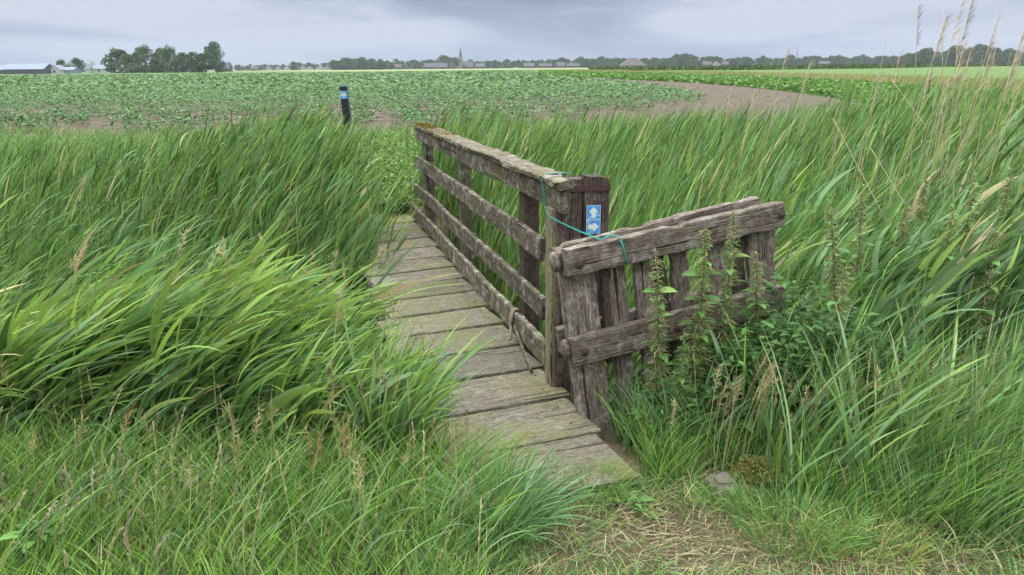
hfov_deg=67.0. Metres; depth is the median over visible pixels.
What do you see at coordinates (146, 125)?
potato plant
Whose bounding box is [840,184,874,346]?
nettle
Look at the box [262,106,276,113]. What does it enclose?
potato plant
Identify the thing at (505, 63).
tree
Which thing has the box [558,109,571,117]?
potato plant
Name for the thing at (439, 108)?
potato plant
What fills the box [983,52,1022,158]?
reed stalk
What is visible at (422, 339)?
seed stalk
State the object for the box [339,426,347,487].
seed stalk
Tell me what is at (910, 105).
fallen reed stalk
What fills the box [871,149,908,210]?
fallen reed stalk
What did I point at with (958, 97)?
reed stalk
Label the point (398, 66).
house
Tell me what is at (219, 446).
seed stalk
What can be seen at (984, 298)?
nettle
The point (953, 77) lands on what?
reed stalk
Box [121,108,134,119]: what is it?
potato plant
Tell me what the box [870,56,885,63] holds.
tree
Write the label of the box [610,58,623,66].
tree
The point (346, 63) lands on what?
tree
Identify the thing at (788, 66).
ditch growth
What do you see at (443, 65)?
house
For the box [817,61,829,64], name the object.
house
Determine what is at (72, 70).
farm shed
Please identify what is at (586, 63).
tree
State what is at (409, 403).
seed stalk
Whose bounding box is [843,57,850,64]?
tree
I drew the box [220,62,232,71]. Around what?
farmhouse
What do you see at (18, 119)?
potato plant
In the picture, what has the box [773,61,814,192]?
reed stalk
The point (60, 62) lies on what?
tree
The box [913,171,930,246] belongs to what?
nettle
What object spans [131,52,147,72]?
tree
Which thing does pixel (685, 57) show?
tree
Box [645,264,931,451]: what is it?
undergrowth
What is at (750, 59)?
tree
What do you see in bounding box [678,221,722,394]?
nettle
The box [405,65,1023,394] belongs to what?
reeds
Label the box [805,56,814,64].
tree
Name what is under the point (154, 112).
potato plant
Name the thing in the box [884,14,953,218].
reed stalk
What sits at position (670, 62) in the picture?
tree
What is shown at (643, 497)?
dandelion
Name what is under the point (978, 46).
tree
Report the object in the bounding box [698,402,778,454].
dock weed
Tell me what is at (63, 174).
reeds
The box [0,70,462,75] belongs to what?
crop strip
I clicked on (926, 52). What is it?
tree
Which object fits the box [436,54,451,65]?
tree
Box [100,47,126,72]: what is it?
tree
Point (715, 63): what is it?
house
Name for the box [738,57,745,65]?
tree
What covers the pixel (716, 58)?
tree
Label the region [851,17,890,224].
reed stalk
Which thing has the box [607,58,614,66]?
tree
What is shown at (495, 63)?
tree
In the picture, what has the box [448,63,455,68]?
house
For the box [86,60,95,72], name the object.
tree
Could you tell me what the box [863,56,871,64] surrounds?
tree
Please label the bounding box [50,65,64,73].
farm shed
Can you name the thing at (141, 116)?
potato plant
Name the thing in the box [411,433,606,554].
grass tussock
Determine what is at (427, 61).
tree
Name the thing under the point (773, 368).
seeding grass
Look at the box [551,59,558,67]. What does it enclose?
tree
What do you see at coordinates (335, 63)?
tree
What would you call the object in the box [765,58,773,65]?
tree
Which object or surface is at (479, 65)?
house
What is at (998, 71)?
meadow
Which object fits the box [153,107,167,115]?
potato plant
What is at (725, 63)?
house
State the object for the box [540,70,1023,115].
green strip
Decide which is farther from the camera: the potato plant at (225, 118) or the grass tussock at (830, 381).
the potato plant at (225, 118)
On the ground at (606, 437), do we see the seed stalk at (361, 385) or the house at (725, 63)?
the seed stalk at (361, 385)
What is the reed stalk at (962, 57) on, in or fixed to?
on the ground at (606, 437)
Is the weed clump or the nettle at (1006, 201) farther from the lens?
the weed clump
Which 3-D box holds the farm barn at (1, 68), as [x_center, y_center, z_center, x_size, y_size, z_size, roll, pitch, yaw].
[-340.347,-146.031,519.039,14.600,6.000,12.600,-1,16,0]
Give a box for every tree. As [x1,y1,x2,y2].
[55,59,65,65]
[68,57,86,71]
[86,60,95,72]
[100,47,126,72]
[117,53,142,72]
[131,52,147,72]
[135,44,157,71]
[147,53,164,72]
[154,47,171,72]
[156,44,180,72]
[169,52,195,72]
[183,52,202,72]
[194,53,214,72]
[202,41,226,71]
[288,61,297,69]
[328,60,337,69]
[330,61,340,69]
[341,58,355,69]
[354,57,368,69]
[367,60,373,69]
[374,59,385,69]
[379,61,387,69]
[387,62,395,69]
[404,61,413,68]
[413,60,421,68]
[416,62,422,68]
[421,59,432,66]
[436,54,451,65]
[453,57,458,68]
[484,61,490,68]
[491,60,498,68]
[503,59,512,67]
[519,60,525,67]
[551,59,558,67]
[579,58,584,67]
[581,58,591,67]
[589,58,600,66]
[602,57,611,66]
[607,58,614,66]
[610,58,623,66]
[646,59,654,65]
[651,57,658,65]
[658,59,664,65]
[666,57,675,66]
[670,56,678,65]
[672,54,681,65]
[679,53,689,66]
[687,55,698,65]
[710,56,720,63]
[729,58,737,65]
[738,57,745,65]
[745,57,753,64]
[756,58,763,64]
[759,55,767,65]
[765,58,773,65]
[772,58,781,64]
[782,54,794,64]
[791,59,799,64]
[800,57,805,64]
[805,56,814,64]
[811,56,817,63]
[833,55,843,64]
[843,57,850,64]
[848,56,863,64]
[858,54,867,64]
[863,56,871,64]
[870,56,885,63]
[885,56,891,63]
[899,55,907,63]
[903,52,922,63]
[914,47,940,63]
[924,54,940,63]
[943,47,960,63]
[951,45,964,62]
[957,47,982,62]
[957,49,974,63]
[971,46,991,63]
[973,44,982,56]
[979,47,1004,61]
[988,53,999,62]
[1000,48,1016,63]
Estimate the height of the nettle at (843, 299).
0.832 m
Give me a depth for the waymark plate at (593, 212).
3.66 m
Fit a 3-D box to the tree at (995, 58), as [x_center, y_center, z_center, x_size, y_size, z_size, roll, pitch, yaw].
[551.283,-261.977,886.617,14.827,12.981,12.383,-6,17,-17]
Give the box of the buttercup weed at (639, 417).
[619,407,666,448]
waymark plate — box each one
[586,205,600,219]
[586,219,599,233]
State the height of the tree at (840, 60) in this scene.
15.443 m
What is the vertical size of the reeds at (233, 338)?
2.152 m
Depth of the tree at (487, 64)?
1103.07 m
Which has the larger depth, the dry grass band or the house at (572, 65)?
the house at (572, 65)
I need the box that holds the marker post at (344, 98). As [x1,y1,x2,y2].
[339,85,352,154]
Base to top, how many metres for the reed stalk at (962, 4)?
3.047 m
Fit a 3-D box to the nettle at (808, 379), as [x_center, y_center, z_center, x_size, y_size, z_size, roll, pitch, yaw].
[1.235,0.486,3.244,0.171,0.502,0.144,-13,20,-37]
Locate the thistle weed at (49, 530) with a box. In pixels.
[0,514,68,572]
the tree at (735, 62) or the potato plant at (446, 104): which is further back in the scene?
the tree at (735, 62)
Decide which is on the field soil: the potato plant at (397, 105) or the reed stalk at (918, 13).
the potato plant at (397, 105)
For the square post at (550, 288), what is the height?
1.954 m
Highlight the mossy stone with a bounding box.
[731,454,809,499]
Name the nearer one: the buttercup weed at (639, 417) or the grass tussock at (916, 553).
the grass tussock at (916, 553)
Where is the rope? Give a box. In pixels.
[508,307,519,340]
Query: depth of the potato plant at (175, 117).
22.42 m
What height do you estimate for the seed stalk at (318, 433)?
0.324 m
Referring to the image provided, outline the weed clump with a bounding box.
[370,193,421,215]
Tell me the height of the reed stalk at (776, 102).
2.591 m
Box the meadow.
[731,66,1023,80]
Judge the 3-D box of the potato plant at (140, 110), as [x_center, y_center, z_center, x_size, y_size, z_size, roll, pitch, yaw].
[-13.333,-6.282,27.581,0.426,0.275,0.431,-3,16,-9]
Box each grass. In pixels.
[0,116,938,212]
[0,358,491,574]
[0,363,572,574]
[21,227,419,447]
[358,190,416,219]
[403,432,1023,574]
[589,349,873,455]
[620,282,1023,556]
[694,304,1023,500]
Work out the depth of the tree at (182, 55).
497.64 m
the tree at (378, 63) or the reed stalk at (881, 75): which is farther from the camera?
the tree at (378, 63)
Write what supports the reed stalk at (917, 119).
on the ground at (606, 437)
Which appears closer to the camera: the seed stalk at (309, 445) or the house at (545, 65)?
the seed stalk at (309, 445)
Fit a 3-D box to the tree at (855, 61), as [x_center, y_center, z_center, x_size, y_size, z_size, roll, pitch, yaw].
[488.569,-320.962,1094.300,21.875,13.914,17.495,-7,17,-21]
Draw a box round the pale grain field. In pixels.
[261,68,587,70]
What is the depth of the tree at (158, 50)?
517.22 m
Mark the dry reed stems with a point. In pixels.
(969, 133)
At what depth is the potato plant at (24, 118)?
23.42 m
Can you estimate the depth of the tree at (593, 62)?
1071.47 m
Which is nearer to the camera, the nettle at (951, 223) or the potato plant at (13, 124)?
the nettle at (951, 223)
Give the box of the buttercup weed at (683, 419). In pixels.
[665,416,714,454]
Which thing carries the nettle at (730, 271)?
on the ground at (606, 437)
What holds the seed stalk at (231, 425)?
on the ground at (606, 437)
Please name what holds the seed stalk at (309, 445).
on the ground at (606, 437)
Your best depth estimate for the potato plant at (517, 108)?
26.31 m
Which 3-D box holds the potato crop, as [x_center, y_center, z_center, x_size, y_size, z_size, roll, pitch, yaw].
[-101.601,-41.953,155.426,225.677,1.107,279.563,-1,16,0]
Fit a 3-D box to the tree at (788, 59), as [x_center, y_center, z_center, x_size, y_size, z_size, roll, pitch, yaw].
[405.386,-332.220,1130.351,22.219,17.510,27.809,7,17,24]
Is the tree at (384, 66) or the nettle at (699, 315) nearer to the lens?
the nettle at (699, 315)
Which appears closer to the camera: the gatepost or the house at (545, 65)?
the gatepost
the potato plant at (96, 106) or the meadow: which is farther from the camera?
the meadow
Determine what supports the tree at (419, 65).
on the ground at (606, 437)
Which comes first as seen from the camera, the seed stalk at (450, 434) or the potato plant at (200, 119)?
the seed stalk at (450, 434)
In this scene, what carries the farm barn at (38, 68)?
on the crop strip at (210, 72)
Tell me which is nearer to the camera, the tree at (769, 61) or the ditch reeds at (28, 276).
the ditch reeds at (28, 276)
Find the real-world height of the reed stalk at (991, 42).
3.041 m
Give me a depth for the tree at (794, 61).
1102.50 m
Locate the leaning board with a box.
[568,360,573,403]
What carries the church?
on the pale grain field
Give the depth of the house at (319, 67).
1015.47 m
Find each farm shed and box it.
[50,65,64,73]
[64,67,81,73]
[86,65,112,72]
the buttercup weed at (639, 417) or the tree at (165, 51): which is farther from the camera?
the tree at (165, 51)
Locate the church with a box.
[459,47,472,68]
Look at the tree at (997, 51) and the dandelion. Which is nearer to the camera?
the dandelion
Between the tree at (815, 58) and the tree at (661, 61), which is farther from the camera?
the tree at (815, 58)
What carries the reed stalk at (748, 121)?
on the ground at (606, 437)
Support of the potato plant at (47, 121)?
on the field soil
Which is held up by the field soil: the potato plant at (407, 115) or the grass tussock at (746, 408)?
the potato plant at (407, 115)
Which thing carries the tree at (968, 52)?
on the ground at (606, 437)
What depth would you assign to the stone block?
3.00 m
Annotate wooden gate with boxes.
[548,196,785,429]
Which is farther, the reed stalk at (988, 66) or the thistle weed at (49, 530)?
the reed stalk at (988, 66)
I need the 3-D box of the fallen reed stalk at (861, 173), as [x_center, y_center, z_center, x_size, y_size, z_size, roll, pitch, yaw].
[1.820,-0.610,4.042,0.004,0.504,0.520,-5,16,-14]
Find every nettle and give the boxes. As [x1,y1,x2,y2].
[638,248,676,408]
[658,327,701,419]
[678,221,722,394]
[704,203,750,390]
[733,251,777,382]
[789,346,825,430]
[814,259,851,392]
[815,199,852,344]
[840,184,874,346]
[886,197,913,310]
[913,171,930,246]
[920,204,958,367]
[954,173,980,247]
[954,220,1004,371]
[982,167,1016,275]
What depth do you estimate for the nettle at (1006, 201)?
3.63 m
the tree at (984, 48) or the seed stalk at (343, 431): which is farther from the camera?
the tree at (984, 48)
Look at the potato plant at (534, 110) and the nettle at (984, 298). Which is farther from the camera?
the potato plant at (534, 110)
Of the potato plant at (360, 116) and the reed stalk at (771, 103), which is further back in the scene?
the potato plant at (360, 116)
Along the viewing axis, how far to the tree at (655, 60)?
1077.30 m
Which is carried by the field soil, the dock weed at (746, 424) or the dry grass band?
the dry grass band
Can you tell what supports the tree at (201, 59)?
on the crop strip at (210, 72)
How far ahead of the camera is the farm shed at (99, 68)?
534.87 m
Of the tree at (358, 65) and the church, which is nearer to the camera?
the tree at (358, 65)
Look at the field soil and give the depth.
31.43 m
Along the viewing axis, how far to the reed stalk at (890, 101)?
4.65 m
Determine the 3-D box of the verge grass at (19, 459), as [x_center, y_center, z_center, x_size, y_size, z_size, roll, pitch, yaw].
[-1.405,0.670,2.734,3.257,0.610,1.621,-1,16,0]
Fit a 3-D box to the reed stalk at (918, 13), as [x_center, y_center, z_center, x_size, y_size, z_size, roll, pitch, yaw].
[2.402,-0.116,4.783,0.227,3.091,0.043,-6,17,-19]
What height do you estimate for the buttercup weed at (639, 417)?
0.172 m
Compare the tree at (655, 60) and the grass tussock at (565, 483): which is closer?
the grass tussock at (565, 483)
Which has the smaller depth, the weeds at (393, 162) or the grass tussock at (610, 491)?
the grass tussock at (610, 491)
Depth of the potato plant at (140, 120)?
22.25 m
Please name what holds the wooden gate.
on the ground at (606, 437)
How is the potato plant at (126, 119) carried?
on the field soil
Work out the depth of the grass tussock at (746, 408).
3.25 m
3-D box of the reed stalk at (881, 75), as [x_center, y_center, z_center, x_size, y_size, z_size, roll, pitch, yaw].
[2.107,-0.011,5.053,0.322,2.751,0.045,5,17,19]
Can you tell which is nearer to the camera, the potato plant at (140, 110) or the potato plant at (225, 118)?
the potato plant at (225, 118)
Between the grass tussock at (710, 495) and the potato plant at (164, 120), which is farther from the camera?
the potato plant at (164, 120)
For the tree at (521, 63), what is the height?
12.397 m
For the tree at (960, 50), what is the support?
on the ground at (606, 437)
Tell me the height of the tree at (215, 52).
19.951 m
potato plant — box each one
[0,118,11,126]
[5,112,19,121]
[10,121,18,127]
[12,116,25,123]
[18,113,32,122]
[22,119,44,129]
[35,112,50,121]
[43,117,59,125]
[64,113,78,120]
[72,116,89,123]
[76,108,89,116]
[87,105,103,114]
[106,108,117,116]
[108,116,124,125]
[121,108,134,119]
[123,118,137,129]
[127,113,139,120]
[132,107,143,112]
[133,115,148,126]
[134,113,150,121]
[144,121,163,131]
[148,107,160,117]
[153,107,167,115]
[155,117,169,125]
[170,114,184,122]
[174,110,191,118]
[174,116,193,129]
[196,117,211,125]
[200,111,216,120]
[216,113,227,121]
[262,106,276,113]
[356,108,371,119]
[358,113,371,121]
[359,103,370,109]
[390,104,403,113]
[395,107,406,116]
[402,110,417,118]
[402,113,418,121]
[405,115,422,122]
[430,107,447,116]
[438,102,449,112]
[446,107,456,116]
[510,104,524,113]
[519,104,535,112]
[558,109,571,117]
[574,101,589,111]
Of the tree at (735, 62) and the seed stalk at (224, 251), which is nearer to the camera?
the seed stalk at (224, 251)
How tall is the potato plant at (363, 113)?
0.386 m
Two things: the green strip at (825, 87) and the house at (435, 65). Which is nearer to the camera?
the green strip at (825, 87)
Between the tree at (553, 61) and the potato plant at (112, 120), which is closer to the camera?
the potato plant at (112, 120)
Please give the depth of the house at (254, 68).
1016.39 m
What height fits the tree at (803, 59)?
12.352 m
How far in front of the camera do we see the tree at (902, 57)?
933.62 m
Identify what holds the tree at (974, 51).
on the far meadow
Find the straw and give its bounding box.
[357,464,1023,574]
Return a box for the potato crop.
[0,70,707,115]
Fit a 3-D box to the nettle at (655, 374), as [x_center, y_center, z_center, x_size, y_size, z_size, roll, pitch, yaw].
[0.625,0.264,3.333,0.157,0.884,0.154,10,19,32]
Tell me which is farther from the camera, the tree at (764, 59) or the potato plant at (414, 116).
the tree at (764, 59)
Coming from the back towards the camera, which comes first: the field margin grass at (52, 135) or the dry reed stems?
the field margin grass at (52, 135)
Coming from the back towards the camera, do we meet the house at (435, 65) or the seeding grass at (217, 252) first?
the house at (435, 65)
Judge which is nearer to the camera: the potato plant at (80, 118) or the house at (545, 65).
the potato plant at (80, 118)
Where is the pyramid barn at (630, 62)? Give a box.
[619,58,646,66]
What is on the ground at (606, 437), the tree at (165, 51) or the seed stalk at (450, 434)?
the seed stalk at (450, 434)
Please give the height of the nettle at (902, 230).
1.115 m
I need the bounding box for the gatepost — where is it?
[555,174,610,401]
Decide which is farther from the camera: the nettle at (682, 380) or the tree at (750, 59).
the tree at (750, 59)
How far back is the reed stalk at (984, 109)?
4.10 m
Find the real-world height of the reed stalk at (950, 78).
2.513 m
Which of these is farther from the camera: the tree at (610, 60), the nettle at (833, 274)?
the tree at (610, 60)
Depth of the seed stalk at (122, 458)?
2.78 m
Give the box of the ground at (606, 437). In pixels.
[0,67,1023,574]
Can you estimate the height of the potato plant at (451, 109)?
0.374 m
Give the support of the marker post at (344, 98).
on the ground at (606, 437)
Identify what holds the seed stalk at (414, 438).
on the ground at (606, 437)
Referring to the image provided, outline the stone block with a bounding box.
[704,471,738,498]
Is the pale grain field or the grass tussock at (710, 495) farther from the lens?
the pale grain field
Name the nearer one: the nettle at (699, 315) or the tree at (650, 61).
the nettle at (699, 315)
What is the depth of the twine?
3.44 m
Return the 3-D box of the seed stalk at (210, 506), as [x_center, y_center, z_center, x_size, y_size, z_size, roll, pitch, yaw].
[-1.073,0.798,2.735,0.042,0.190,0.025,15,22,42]
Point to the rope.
(512, 311)
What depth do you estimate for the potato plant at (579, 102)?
26.96 m
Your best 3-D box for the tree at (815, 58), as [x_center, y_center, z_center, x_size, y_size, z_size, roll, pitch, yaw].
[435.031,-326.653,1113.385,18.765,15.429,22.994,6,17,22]
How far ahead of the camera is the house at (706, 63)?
1054.18 m
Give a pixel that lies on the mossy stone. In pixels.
(754, 462)
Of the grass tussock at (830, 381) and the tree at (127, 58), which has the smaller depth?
the grass tussock at (830, 381)
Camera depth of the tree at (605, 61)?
1098.57 m
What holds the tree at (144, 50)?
on the ground at (606, 437)
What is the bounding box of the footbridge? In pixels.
[352,122,638,517]
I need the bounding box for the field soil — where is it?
[0,71,868,136]
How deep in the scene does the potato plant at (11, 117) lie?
24.02 m
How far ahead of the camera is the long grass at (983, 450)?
2.96 m
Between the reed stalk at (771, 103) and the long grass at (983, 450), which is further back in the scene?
the reed stalk at (771, 103)
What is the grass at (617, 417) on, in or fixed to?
on the ground at (606, 437)
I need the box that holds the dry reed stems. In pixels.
[829,44,1023,232]
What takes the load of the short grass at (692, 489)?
on the ground at (606, 437)
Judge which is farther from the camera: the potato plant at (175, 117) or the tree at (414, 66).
the tree at (414, 66)
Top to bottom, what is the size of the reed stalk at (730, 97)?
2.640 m
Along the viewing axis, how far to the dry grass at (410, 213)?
8.55 m
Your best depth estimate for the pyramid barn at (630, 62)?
990.36 m
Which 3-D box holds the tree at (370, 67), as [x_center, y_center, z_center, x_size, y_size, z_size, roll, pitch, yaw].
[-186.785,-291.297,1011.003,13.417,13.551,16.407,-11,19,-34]
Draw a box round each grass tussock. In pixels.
[334,302,505,469]
[334,312,461,385]
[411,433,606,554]
[515,453,602,503]
[555,453,641,505]
[624,354,777,463]
[691,471,762,517]
[702,304,875,453]
[709,461,890,565]
[788,493,953,574]
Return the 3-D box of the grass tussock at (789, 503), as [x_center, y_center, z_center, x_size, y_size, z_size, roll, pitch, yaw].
[1.040,0.788,2.774,0.657,0.201,0.664,-1,16,0]
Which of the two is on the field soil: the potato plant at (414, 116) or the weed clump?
the potato plant at (414, 116)
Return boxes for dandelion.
[599,486,655,512]
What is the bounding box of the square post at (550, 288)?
[545,206,556,386]
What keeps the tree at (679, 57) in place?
on the ground at (606, 437)
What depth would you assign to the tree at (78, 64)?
509.80 m
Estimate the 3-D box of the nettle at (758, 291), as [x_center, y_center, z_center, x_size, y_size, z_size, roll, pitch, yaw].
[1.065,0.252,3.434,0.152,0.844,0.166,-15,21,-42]
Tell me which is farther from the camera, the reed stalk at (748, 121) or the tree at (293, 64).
the tree at (293, 64)
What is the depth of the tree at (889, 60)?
1076.33 m
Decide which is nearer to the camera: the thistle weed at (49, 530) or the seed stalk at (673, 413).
the thistle weed at (49, 530)
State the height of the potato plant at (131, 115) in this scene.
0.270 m
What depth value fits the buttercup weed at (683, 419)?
3.27 m
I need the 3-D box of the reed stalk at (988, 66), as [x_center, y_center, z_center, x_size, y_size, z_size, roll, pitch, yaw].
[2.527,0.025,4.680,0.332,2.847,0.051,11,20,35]
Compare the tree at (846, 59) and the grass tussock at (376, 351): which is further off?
the tree at (846, 59)
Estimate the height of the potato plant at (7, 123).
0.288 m
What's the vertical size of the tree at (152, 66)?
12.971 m
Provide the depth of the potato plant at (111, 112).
26.65 m
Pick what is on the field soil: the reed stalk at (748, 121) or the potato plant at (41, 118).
the potato plant at (41, 118)
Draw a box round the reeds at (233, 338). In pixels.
[0,213,466,468]
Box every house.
[250,66,258,70]
[315,65,324,69]
[393,64,401,68]
[424,63,431,68]
[431,63,439,68]
[440,63,447,68]
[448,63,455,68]
[466,63,473,68]
[475,63,484,68]
[523,63,533,67]
[539,63,551,67]
[555,62,564,67]
[566,63,578,67]
[701,61,711,65]
[712,61,720,65]
[721,61,728,65]
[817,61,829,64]
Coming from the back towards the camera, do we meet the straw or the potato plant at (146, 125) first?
the potato plant at (146, 125)
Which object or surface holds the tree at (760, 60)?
on the ground at (606, 437)
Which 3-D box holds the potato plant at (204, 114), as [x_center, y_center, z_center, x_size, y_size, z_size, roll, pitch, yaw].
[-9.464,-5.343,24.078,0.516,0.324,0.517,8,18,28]
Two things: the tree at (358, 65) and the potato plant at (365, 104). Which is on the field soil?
the potato plant at (365, 104)
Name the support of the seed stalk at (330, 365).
on the ground at (606, 437)
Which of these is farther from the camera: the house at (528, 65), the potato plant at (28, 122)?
the house at (528, 65)
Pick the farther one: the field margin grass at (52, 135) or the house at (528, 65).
the house at (528, 65)
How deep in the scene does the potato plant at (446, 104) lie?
27.23 m
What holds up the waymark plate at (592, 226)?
attached to the gatepost
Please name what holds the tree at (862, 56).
on the ground at (606, 437)
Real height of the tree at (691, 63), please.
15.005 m
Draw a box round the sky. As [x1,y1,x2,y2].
[0,0,1023,70]
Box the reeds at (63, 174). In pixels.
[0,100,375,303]
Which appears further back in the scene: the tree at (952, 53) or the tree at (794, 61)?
the tree at (794, 61)
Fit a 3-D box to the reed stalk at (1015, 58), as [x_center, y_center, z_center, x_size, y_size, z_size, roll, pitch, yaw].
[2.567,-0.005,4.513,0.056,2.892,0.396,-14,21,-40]
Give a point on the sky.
(254, 32)
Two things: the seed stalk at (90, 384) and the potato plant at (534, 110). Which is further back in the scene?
the potato plant at (534, 110)
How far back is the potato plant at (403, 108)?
25.46 m
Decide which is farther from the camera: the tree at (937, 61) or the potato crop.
the tree at (937, 61)
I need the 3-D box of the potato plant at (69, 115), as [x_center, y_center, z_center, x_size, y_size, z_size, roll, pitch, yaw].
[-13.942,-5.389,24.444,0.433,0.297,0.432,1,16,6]
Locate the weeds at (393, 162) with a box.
[355,129,450,205]
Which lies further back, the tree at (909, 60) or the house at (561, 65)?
the house at (561, 65)
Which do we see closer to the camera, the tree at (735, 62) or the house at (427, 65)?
the house at (427, 65)
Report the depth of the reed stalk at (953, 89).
4.54 m
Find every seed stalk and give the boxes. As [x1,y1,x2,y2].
[85,364,97,437]
[117,446,126,513]
[205,492,212,530]
[216,426,222,506]
[221,236,226,261]
[228,402,234,474]
[303,424,313,488]
[316,430,325,488]
[329,358,334,452]
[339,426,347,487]
[341,258,345,293]
[359,369,363,456]
[382,371,386,456]
[390,289,394,337]
[406,377,409,454]
[411,422,415,481]
[421,322,423,387]
[449,418,452,475]
[670,398,677,436]
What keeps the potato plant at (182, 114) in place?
on the field soil
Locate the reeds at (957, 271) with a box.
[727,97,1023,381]
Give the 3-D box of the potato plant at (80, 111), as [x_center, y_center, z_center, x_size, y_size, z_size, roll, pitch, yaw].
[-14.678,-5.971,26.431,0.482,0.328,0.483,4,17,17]
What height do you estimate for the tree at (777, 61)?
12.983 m
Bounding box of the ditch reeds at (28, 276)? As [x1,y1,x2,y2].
[0,171,352,318]
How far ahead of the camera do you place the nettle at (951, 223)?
3.38 m
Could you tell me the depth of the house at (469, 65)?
1053.96 m
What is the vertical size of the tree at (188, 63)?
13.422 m
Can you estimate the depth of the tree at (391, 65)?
1034.45 m
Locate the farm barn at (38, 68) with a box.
[2,63,51,73]
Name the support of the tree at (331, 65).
on the ground at (606, 437)
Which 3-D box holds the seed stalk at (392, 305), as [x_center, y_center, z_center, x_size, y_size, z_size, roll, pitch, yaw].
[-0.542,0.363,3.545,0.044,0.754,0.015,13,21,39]
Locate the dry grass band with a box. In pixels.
[539,69,1023,92]
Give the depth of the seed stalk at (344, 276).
4.13 m
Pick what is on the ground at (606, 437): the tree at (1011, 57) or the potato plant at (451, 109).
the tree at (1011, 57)
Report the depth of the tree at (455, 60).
1165.69 m
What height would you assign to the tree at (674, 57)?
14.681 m
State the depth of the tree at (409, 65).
1133.76 m
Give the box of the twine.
[541,173,627,265]
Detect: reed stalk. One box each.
[712,85,735,204]
[735,83,759,187]
[744,47,791,192]
[757,97,781,182]
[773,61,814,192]
[833,119,889,227]
[847,68,884,202]
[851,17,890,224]
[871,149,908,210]
[874,52,906,185]
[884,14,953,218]
[889,67,936,234]
[891,79,929,131]
[905,0,967,216]
[908,5,922,201]
[908,74,954,241]
[918,38,971,227]
[919,0,977,226]
[928,45,974,216]
[940,9,942,202]
[944,23,964,191]
[945,13,1001,197]
[948,45,997,196]
[969,27,999,194]
[979,31,1023,169]
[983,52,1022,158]
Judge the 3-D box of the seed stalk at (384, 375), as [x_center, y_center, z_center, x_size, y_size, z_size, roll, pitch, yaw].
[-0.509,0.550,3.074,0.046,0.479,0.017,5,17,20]
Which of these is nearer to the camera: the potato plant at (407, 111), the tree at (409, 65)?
the potato plant at (407, 111)
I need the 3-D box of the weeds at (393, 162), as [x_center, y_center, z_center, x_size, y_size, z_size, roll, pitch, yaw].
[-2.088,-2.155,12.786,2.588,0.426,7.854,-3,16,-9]
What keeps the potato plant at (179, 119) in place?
on the field soil
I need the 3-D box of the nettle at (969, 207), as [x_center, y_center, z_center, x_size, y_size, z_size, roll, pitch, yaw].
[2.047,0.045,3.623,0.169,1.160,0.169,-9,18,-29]
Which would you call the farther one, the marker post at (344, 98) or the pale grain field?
the pale grain field
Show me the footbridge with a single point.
(511, 377)

